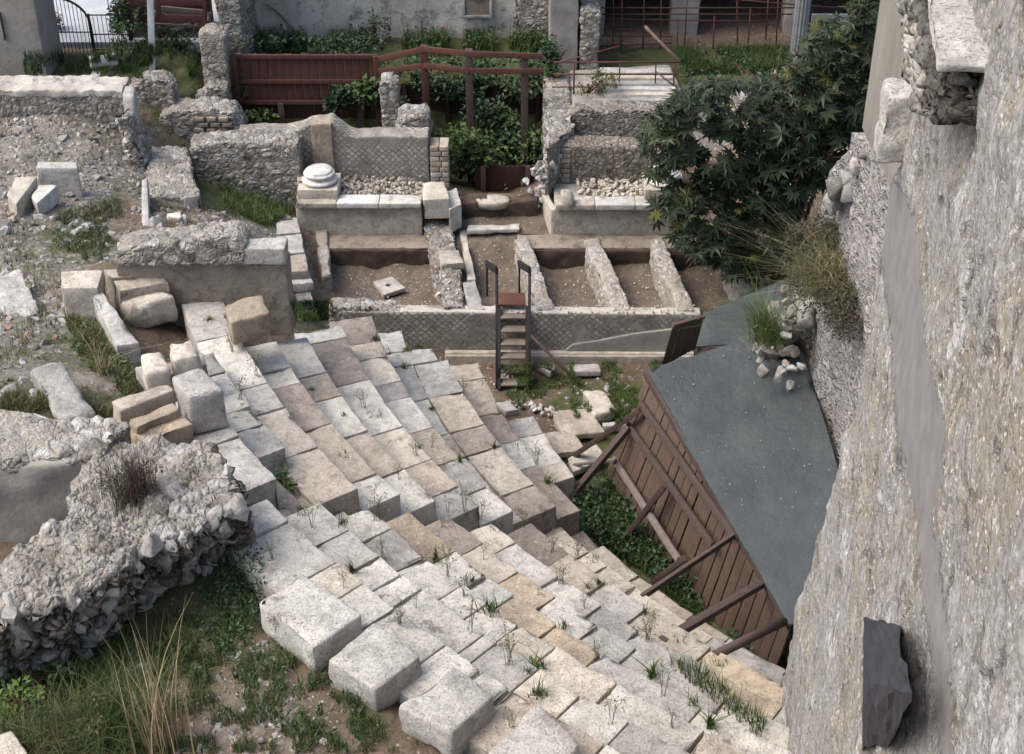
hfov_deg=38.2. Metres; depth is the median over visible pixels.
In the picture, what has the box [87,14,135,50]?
iron railing
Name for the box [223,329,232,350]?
stalk weed
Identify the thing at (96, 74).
support stone
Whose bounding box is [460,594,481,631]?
stalk weed
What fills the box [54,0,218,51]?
paved square
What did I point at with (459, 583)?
stalk weed
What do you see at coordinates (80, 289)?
stone block
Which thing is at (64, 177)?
upright slab
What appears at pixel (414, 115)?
rubble stump
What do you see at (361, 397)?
stalk weed
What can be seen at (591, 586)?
rosette weed
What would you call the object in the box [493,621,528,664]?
stalk weed
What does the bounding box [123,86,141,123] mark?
upright stone
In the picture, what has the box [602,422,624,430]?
flat slab
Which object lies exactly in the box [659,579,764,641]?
strut
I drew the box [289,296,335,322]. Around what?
passage end grass
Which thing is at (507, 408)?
flat slab
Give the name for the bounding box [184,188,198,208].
masonry facing
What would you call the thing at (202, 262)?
retaining wall
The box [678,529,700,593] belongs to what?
strut weeds
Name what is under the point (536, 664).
rosette weed
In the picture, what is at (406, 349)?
rosette weed
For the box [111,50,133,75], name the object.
plank
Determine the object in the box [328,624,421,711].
stone block
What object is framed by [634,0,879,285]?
castor shrub
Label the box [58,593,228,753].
straw tuft
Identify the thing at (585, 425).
flat slab
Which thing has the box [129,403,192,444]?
stone block
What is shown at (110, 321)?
stone block
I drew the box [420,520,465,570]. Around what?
rosette weed
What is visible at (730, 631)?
wall foot weeds
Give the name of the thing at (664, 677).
stalk weed
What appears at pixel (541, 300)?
pit wall
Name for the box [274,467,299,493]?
weed bush
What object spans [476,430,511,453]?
rosette weed
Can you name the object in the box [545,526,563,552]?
stalk weed
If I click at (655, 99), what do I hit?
platform step
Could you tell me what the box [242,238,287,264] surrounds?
capping block
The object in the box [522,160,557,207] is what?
rubble heap
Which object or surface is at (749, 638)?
strut
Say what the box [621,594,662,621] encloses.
rosette weed
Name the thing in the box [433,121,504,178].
bush
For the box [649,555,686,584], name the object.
strut
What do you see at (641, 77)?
platform step
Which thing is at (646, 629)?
stalk weed
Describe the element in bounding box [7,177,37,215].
stone block
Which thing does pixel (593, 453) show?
flat slab
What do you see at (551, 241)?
bank ledge
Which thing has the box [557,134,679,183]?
stone wall
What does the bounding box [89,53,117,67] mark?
column shaft
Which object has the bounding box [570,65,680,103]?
railed platform
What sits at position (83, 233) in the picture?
slope weeds
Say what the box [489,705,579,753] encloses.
stone block
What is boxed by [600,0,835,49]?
scaffolding
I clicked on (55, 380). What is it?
bedrock slab
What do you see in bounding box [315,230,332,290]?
pit wall
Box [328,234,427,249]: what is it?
bank ledge
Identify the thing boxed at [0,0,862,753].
ground
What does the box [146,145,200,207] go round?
masonry stub
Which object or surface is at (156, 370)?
stone block
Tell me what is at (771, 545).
shed
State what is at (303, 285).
paving slab
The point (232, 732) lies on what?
hollow chips
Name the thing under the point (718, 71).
yard weeds
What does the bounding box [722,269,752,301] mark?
pit wall
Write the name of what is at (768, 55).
yard grass
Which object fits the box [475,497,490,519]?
stalk weed
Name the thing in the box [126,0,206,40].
timber frame
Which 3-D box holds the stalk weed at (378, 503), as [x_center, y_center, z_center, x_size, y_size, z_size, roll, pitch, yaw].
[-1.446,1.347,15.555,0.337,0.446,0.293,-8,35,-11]
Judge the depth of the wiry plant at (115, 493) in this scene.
13.59 m
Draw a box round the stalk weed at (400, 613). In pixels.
[387,596,409,622]
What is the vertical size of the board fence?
1.823 m
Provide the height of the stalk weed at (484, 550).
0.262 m
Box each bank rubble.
[0,206,115,400]
[129,69,180,110]
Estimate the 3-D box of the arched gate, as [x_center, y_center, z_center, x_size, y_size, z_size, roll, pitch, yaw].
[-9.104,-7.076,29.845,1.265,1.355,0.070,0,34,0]
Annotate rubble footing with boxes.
[195,78,231,99]
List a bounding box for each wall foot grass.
[254,20,306,62]
[322,21,425,63]
[408,20,491,59]
[472,24,548,64]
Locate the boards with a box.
[475,165,533,191]
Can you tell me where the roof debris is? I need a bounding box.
[658,348,829,523]
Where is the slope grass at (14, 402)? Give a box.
[0,110,242,418]
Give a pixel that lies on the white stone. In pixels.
(174, 216)
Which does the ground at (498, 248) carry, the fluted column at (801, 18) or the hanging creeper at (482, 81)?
the fluted column at (801, 18)
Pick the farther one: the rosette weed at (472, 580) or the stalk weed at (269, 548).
the rosette weed at (472, 580)
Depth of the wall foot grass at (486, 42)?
31.15 m
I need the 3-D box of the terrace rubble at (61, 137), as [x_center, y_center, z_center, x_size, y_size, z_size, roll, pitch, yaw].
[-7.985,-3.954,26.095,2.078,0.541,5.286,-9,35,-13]
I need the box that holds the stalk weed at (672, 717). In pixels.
[663,708,682,728]
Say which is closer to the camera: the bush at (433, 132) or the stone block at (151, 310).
the stone block at (151, 310)
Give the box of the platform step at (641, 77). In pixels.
[597,75,672,80]
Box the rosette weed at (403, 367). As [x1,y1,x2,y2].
[399,357,411,369]
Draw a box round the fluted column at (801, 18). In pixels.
[790,0,810,52]
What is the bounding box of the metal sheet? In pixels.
[810,14,852,55]
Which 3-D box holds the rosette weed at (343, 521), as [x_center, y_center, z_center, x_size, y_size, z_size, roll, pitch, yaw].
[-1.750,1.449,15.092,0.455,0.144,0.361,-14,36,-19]
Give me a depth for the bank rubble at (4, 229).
20.75 m
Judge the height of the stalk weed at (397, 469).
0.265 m
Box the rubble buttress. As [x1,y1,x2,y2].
[214,0,257,78]
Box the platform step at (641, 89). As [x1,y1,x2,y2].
[594,86,675,91]
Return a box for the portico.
[598,0,871,34]
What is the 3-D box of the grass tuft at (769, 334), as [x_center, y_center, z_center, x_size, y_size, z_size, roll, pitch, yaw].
[3.295,-1.030,20.826,2.916,0.916,2.769,11,36,16]
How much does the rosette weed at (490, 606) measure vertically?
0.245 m
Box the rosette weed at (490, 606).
[468,587,521,625]
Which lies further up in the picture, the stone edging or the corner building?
the corner building
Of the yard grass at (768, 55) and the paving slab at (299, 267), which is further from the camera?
the yard grass at (768, 55)
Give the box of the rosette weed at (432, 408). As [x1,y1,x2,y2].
[427,403,443,410]
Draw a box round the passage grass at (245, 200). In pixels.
[211,170,296,226]
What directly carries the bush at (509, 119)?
on the pit overgrowth at (532, 134)
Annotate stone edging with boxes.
[510,399,561,415]
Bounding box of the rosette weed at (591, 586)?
[581,578,594,590]
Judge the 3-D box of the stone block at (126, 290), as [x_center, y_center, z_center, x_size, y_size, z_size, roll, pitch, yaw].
[-4.800,-1.016,19.270,0.670,0.551,0.321,-13,36,-18]
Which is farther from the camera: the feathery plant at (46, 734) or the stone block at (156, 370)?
the stone block at (156, 370)
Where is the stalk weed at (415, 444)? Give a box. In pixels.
[406,438,420,455]
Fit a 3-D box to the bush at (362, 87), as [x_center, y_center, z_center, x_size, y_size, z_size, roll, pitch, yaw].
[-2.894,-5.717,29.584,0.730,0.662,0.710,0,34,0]
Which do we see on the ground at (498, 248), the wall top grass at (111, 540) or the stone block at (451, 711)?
the stone block at (451, 711)
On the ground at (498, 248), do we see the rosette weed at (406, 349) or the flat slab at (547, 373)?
the flat slab at (547, 373)
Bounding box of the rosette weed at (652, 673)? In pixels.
[620,633,704,688]
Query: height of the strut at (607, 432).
1.672 m
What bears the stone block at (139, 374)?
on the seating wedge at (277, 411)
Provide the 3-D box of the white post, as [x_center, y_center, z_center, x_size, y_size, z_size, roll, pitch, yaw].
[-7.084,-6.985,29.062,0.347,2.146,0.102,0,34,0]
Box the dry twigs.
[53,312,180,398]
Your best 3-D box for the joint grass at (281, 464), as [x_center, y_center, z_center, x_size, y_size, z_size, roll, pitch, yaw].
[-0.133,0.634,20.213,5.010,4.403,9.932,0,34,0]
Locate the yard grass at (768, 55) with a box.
[675,38,790,75]
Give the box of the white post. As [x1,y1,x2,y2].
[147,0,155,70]
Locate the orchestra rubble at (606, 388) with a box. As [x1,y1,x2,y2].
[490,374,636,420]
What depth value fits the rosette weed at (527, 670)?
13.40 m
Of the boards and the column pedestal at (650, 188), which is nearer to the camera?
the column pedestal at (650, 188)
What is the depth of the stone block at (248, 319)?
18.28 m
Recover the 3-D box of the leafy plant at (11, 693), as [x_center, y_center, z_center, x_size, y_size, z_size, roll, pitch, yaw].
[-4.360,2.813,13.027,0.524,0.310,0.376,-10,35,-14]
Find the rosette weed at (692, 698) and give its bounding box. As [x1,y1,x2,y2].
[680,682,699,707]
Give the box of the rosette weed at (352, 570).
[331,545,387,576]
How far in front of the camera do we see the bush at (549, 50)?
29.59 m
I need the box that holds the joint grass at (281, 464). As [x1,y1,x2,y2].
[273,325,727,666]
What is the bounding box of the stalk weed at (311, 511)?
[301,501,322,527]
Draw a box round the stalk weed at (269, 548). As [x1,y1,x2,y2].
[264,537,276,560]
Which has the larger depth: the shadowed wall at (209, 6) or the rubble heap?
the shadowed wall at (209, 6)
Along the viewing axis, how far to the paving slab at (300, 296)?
25.37 m
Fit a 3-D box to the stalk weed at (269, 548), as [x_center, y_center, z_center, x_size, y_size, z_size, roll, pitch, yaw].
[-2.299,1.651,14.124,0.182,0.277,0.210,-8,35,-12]
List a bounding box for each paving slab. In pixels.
[270,213,291,223]
[276,218,300,235]
[277,234,304,255]
[290,254,308,278]
[292,274,313,292]
[295,291,313,307]
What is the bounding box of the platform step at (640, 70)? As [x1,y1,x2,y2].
[599,67,671,72]
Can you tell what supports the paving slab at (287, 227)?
on the ground at (498, 248)
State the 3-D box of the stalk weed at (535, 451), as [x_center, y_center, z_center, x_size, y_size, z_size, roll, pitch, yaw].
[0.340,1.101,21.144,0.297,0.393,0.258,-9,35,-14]
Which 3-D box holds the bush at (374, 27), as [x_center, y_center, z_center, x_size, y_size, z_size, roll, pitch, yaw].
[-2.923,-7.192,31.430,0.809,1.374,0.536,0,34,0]
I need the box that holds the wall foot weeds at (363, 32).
[327,24,417,55]
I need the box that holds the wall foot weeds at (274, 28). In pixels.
[253,24,307,53]
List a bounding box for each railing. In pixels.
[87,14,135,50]
[378,44,542,183]
[552,46,684,93]
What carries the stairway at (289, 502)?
on the ground at (498, 248)
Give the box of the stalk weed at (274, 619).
[267,612,286,631]
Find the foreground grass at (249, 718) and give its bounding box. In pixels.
[0,583,398,753]
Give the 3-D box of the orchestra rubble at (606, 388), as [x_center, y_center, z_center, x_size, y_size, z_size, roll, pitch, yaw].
[0.815,0.401,24.485,2.646,0.178,1.644,0,34,0]
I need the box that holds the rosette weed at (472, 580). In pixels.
[461,569,479,584]
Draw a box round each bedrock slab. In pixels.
[0,269,38,317]
[30,362,95,419]
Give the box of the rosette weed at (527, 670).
[517,661,536,674]
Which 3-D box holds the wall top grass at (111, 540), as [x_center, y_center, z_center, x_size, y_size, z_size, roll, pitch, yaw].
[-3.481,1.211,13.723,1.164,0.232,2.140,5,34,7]
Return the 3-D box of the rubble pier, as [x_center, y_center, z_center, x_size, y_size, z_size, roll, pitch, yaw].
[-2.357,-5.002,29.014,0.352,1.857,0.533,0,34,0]
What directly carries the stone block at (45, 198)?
on the ground at (498, 248)
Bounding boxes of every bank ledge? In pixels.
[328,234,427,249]
[517,234,695,249]
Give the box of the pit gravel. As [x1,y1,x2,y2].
[339,273,711,304]
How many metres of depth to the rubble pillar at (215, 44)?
29.15 m
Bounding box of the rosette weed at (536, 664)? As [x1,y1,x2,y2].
[518,647,551,669]
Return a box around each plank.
[107,52,128,75]
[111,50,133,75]
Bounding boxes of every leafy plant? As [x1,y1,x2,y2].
[0,658,78,689]
[0,676,45,715]
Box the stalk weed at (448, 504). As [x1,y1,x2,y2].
[443,496,452,512]
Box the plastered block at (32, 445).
[0,409,130,542]
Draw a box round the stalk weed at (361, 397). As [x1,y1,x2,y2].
[354,389,373,407]
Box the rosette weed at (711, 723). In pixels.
[670,689,750,732]
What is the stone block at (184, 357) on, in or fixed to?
on the stone block at (139, 374)
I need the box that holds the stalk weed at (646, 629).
[630,608,658,639]
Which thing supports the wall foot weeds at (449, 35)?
on the ground at (498, 248)
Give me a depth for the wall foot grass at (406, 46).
31.19 m
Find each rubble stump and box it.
[395,103,432,138]
[752,284,807,392]
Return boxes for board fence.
[230,53,382,127]
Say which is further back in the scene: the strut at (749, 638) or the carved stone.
the carved stone
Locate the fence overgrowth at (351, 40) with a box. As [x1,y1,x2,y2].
[232,33,385,53]
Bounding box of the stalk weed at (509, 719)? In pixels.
[500,706,522,726]
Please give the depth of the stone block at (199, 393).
15.78 m
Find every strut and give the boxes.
[564,407,641,462]
[570,424,630,498]
[572,458,616,465]
[621,481,667,538]
[640,532,735,596]
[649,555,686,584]
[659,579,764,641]
[712,617,787,655]
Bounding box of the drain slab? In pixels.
[374,277,404,297]
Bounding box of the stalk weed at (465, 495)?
[455,480,474,511]
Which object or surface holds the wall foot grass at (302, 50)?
on the ground at (498, 248)
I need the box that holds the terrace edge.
[114,109,151,168]
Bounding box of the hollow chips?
[124,639,383,753]
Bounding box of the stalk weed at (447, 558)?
[437,540,464,576]
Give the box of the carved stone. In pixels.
[297,174,302,183]
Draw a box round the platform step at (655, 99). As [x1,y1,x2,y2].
[592,96,669,103]
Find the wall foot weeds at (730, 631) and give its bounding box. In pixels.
[722,621,787,668]
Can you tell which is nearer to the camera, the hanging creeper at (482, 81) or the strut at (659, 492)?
the strut at (659, 492)
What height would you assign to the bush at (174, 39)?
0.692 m
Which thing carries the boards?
on the ground at (498, 248)
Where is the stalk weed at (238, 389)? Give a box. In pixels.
[233,374,253,399]
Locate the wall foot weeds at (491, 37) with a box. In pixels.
[477,26,546,58]
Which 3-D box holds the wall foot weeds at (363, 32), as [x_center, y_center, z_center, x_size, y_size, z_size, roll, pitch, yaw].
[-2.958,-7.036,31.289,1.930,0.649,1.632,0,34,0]
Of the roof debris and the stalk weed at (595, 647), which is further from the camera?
the roof debris
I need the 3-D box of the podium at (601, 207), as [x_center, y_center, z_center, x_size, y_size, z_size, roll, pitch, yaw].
[1.744,-3.166,27.565,2.496,1.184,1.202,0,34,0]
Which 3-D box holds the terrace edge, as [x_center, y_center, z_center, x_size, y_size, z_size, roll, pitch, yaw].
[-6.736,-4.079,26.512,0.337,1.406,0.568,0,34,0]
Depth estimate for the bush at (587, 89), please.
28.91 m
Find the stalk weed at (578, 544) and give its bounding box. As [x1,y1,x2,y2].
[567,532,591,559]
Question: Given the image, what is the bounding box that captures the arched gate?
[56,0,95,52]
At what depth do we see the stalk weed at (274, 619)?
13.21 m
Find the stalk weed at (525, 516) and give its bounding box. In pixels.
[520,508,532,527]
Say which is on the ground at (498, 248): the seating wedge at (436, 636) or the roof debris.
the seating wedge at (436, 636)
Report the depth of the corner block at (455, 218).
27.30 m
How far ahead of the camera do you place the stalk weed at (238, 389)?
16.85 m
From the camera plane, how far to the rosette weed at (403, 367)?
22.16 m
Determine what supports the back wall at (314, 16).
on the ground at (498, 248)
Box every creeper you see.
[322,83,409,113]
[380,59,495,102]
[448,65,563,104]
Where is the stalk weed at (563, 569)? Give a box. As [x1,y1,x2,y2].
[547,555,571,584]
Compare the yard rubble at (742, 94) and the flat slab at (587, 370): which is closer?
the flat slab at (587, 370)
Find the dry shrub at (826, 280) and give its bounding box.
[629,195,864,360]
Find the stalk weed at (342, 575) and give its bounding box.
[337,564,351,587]
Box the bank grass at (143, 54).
[19,36,200,78]
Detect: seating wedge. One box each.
[173,302,579,535]
[231,500,790,753]
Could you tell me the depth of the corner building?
28.73 m
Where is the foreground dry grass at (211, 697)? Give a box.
[1,594,399,753]
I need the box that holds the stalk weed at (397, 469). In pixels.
[390,462,400,479]
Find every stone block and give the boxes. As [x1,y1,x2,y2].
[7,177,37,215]
[32,185,59,213]
[61,270,107,320]
[93,292,140,364]
[104,269,136,307]
[111,385,175,438]
[113,278,169,320]
[120,292,177,328]
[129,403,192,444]
[135,353,208,390]
[141,352,170,389]
[170,341,201,375]
[172,369,227,433]
[225,295,270,344]
[259,575,361,672]
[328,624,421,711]
[399,668,494,753]
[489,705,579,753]
[583,390,614,423]
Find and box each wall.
[0,75,129,130]
[0,433,255,686]
[114,220,296,334]
[119,0,213,23]
[126,10,212,37]
[159,96,246,140]
[189,129,304,211]
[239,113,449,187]
[253,0,548,40]
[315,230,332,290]
[329,297,700,363]
[423,215,484,309]
[514,237,554,310]
[541,75,574,197]
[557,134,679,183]
[568,100,663,136]
[584,237,629,310]
[649,237,694,311]
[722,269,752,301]
[781,0,1023,753]
[793,132,889,468]
[862,0,905,187]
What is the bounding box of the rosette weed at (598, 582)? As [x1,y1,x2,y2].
[585,568,621,588]
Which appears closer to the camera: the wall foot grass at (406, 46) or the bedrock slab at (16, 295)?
the bedrock slab at (16, 295)
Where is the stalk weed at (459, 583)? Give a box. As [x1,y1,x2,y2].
[448,574,469,595]
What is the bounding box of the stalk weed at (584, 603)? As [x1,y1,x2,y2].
[575,591,590,607]
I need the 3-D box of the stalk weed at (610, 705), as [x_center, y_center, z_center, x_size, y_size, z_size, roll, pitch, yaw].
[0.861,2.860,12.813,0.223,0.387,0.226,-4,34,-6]
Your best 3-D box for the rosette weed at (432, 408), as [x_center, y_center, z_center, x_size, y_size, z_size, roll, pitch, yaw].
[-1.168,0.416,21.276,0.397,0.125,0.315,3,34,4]
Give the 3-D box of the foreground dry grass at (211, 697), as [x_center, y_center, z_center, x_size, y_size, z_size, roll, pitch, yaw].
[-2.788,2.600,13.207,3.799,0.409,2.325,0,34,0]
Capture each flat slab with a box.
[496,401,517,416]
[536,363,554,377]
[543,431,582,457]
[551,409,603,439]
[568,364,600,375]
[568,444,601,475]
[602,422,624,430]
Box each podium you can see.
[295,174,423,234]
[539,178,673,234]
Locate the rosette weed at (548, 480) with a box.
[540,464,559,484]
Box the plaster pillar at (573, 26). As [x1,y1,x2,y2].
[548,0,601,69]
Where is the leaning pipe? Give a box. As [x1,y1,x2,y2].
[644,25,681,64]
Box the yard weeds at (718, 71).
[678,36,786,88]
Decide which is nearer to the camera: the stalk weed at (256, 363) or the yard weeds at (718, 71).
the stalk weed at (256, 363)
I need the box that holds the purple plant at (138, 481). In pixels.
[47,413,188,518]
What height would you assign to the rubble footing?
0.904 m
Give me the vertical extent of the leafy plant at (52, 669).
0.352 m
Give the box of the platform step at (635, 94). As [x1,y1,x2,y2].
[593,90,671,97]
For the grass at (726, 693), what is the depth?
14.47 m
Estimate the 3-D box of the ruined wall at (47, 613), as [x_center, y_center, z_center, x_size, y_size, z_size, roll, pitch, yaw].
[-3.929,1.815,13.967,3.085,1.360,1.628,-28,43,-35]
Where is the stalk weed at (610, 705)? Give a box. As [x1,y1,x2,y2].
[598,688,624,724]
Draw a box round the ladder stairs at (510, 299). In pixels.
[485,260,530,389]
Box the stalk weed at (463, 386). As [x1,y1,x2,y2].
[458,378,470,399]
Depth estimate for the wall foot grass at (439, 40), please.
31.12 m
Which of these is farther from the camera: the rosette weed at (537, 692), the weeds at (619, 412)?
the weeds at (619, 412)
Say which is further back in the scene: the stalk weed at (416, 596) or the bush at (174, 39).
the bush at (174, 39)
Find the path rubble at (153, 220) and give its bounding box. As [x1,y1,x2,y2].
[127,163,238,232]
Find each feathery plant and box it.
[0,645,184,753]
[2,641,225,753]
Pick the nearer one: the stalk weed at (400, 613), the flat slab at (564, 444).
the stalk weed at (400, 613)
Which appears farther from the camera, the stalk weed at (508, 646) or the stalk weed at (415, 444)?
the stalk weed at (415, 444)
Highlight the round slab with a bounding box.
[476,194,509,209]
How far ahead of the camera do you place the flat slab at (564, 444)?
23.26 m
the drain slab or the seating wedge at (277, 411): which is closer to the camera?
the seating wedge at (277, 411)
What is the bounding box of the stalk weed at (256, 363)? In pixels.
[246,352,266,376]
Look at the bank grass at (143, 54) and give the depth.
29.41 m
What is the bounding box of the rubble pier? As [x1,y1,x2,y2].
[378,71,400,127]
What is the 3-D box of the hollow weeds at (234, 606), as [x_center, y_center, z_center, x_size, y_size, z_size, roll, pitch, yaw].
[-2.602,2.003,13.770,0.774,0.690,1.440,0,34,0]
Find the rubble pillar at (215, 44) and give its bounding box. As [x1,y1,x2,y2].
[198,22,233,99]
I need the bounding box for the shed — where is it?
[606,276,837,664]
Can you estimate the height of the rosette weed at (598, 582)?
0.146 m
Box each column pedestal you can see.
[297,163,341,199]
[642,165,682,199]
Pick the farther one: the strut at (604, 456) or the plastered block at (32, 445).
the strut at (604, 456)
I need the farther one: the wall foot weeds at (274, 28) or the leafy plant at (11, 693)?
the wall foot weeds at (274, 28)
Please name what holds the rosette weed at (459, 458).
on the seating wedge at (277, 411)
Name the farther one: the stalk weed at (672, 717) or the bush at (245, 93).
the bush at (245, 93)
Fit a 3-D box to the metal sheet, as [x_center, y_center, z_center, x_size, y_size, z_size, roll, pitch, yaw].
[6.710,-7.068,30.961,0.997,1.095,0.044,0,34,0]
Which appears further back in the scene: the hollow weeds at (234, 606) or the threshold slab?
the threshold slab
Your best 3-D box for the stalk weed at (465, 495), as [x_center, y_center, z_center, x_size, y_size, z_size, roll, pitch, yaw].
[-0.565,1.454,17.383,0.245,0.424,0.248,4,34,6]
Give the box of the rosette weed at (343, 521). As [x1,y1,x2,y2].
[335,506,355,527]
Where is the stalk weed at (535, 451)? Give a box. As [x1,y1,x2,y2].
[529,440,545,462]
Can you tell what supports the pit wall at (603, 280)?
on the ground at (498, 248)
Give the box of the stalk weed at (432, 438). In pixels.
[426,432,441,447]
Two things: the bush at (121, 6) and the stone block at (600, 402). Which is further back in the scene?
the bush at (121, 6)
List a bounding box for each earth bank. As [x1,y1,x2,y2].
[330,245,428,269]
[461,193,537,218]
[515,233,709,270]
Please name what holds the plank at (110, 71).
on the bank grass at (143, 54)
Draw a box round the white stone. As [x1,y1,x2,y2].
[167,212,181,221]
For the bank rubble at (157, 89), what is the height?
1.354 m
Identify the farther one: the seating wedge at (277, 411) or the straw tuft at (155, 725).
the seating wedge at (277, 411)
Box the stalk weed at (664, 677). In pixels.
[649,659,677,695]
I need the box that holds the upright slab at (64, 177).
[36,162,82,196]
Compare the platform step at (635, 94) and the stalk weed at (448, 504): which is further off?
the platform step at (635, 94)
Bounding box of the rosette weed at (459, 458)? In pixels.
[443,441,477,465]
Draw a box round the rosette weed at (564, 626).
[556,612,569,629]
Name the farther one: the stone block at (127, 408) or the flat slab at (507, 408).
the flat slab at (507, 408)
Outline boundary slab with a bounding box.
[142,178,149,224]
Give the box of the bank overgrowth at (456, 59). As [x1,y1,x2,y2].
[380,54,548,92]
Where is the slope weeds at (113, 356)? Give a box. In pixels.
[71,315,139,409]
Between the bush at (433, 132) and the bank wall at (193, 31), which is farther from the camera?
the bank wall at (193, 31)
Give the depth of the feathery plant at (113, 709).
12.61 m
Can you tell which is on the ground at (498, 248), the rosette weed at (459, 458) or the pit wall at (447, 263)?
the pit wall at (447, 263)
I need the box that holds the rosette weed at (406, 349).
[401,342,415,352]
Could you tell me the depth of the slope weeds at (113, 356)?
17.67 m
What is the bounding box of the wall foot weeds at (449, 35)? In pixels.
[413,26,483,55]
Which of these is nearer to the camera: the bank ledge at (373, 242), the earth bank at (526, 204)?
the bank ledge at (373, 242)
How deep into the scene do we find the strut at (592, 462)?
22.52 m
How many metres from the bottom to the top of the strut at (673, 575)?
0.368 m
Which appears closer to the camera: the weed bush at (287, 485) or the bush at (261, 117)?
the weed bush at (287, 485)
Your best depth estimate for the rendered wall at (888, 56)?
17.29 m
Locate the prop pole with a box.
[528,333,581,387]
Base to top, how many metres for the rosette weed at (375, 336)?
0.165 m
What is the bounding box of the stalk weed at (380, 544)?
[371,534,390,560]
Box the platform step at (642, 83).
[596,80,674,85]
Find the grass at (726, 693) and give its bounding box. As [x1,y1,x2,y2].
[666,646,782,736]
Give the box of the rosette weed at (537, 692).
[524,665,561,702]
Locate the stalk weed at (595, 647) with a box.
[590,636,607,661]
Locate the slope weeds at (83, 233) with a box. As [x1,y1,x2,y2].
[50,193,130,260]
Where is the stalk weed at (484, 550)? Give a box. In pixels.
[479,540,491,559]
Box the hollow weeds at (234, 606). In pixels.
[195,542,269,659]
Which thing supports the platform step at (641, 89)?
on the railed platform
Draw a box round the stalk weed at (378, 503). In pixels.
[358,483,389,520]
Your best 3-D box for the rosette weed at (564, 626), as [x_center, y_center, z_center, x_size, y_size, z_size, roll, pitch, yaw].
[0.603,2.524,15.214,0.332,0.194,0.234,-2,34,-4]
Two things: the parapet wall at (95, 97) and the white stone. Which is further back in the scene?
the parapet wall at (95, 97)
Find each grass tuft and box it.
[652,255,827,357]
[705,331,779,360]
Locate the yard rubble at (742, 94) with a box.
[703,67,801,226]
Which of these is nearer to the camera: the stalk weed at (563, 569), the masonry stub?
the stalk weed at (563, 569)
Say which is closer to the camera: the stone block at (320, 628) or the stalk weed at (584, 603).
the stone block at (320, 628)
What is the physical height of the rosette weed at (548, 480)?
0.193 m
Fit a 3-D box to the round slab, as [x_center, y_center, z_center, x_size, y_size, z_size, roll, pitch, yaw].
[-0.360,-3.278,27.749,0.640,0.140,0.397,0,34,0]
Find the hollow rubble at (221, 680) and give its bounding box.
[128,640,342,753]
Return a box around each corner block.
[422,182,449,218]
[448,188,461,231]
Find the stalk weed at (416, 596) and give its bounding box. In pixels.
[406,588,420,608]
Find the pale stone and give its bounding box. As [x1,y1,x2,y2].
[0,731,26,753]
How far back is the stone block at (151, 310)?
19.03 m
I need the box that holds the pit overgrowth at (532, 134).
[435,129,543,189]
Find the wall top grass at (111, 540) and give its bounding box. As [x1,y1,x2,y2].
[48,441,216,586]
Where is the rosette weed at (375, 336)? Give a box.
[365,331,382,341]
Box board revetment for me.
[400,83,542,135]
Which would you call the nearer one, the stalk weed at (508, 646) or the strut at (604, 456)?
the stalk weed at (508, 646)
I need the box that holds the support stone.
[91,71,100,76]
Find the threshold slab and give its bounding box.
[467,224,519,233]
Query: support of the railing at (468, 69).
on the ground at (498, 248)
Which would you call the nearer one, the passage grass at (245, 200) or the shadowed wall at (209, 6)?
the passage grass at (245, 200)
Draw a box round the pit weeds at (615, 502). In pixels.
[573,470,714,612]
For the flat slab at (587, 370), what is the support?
on the ground at (498, 248)
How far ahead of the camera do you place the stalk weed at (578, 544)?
17.32 m
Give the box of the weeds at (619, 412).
[491,357,663,424]
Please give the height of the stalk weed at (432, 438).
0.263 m
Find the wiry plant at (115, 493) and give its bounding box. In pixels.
[35,425,148,524]
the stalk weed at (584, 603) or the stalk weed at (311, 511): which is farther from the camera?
the stalk weed at (584, 603)
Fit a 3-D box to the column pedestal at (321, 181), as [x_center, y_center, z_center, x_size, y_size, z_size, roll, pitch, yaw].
[-3.550,-3.621,27.257,0.747,0.475,0.726,0,34,0]
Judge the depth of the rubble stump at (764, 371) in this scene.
20.78 m
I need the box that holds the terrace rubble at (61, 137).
[0,113,119,211]
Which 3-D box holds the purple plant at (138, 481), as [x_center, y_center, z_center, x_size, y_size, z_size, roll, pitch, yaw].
[-3.574,0.794,13.777,1.339,0.808,1.627,0,34,0]
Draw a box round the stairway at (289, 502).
[276,477,597,551]
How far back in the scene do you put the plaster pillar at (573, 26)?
30.21 m
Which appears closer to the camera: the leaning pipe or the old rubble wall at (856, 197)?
the old rubble wall at (856, 197)
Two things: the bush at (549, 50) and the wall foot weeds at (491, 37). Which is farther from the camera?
the wall foot weeds at (491, 37)
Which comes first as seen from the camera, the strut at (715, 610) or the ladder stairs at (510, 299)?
the strut at (715, 610)
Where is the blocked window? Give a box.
[465,0,489,14]
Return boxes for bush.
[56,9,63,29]
[105,15,142,59]
[106,0,147,33]
[135,24,200,57]
[224,72,248,103]
[244,107,279,124]
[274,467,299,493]
[351,73,380,108]
[357,7,391,45]
[431,125,450,154]
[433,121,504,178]
[459,95,539,164]
[478,101,520,135]
[511,124,542,166]
[537,34,565,75]
[571,67,620,96]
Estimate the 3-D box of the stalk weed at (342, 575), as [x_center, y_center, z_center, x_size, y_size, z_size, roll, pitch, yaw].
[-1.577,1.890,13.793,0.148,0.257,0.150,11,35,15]
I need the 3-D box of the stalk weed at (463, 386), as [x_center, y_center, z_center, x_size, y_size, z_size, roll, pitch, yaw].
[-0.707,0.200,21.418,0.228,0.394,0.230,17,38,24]
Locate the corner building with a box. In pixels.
[0,0,62,75]
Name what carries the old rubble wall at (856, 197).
on the ground at (498, 248)

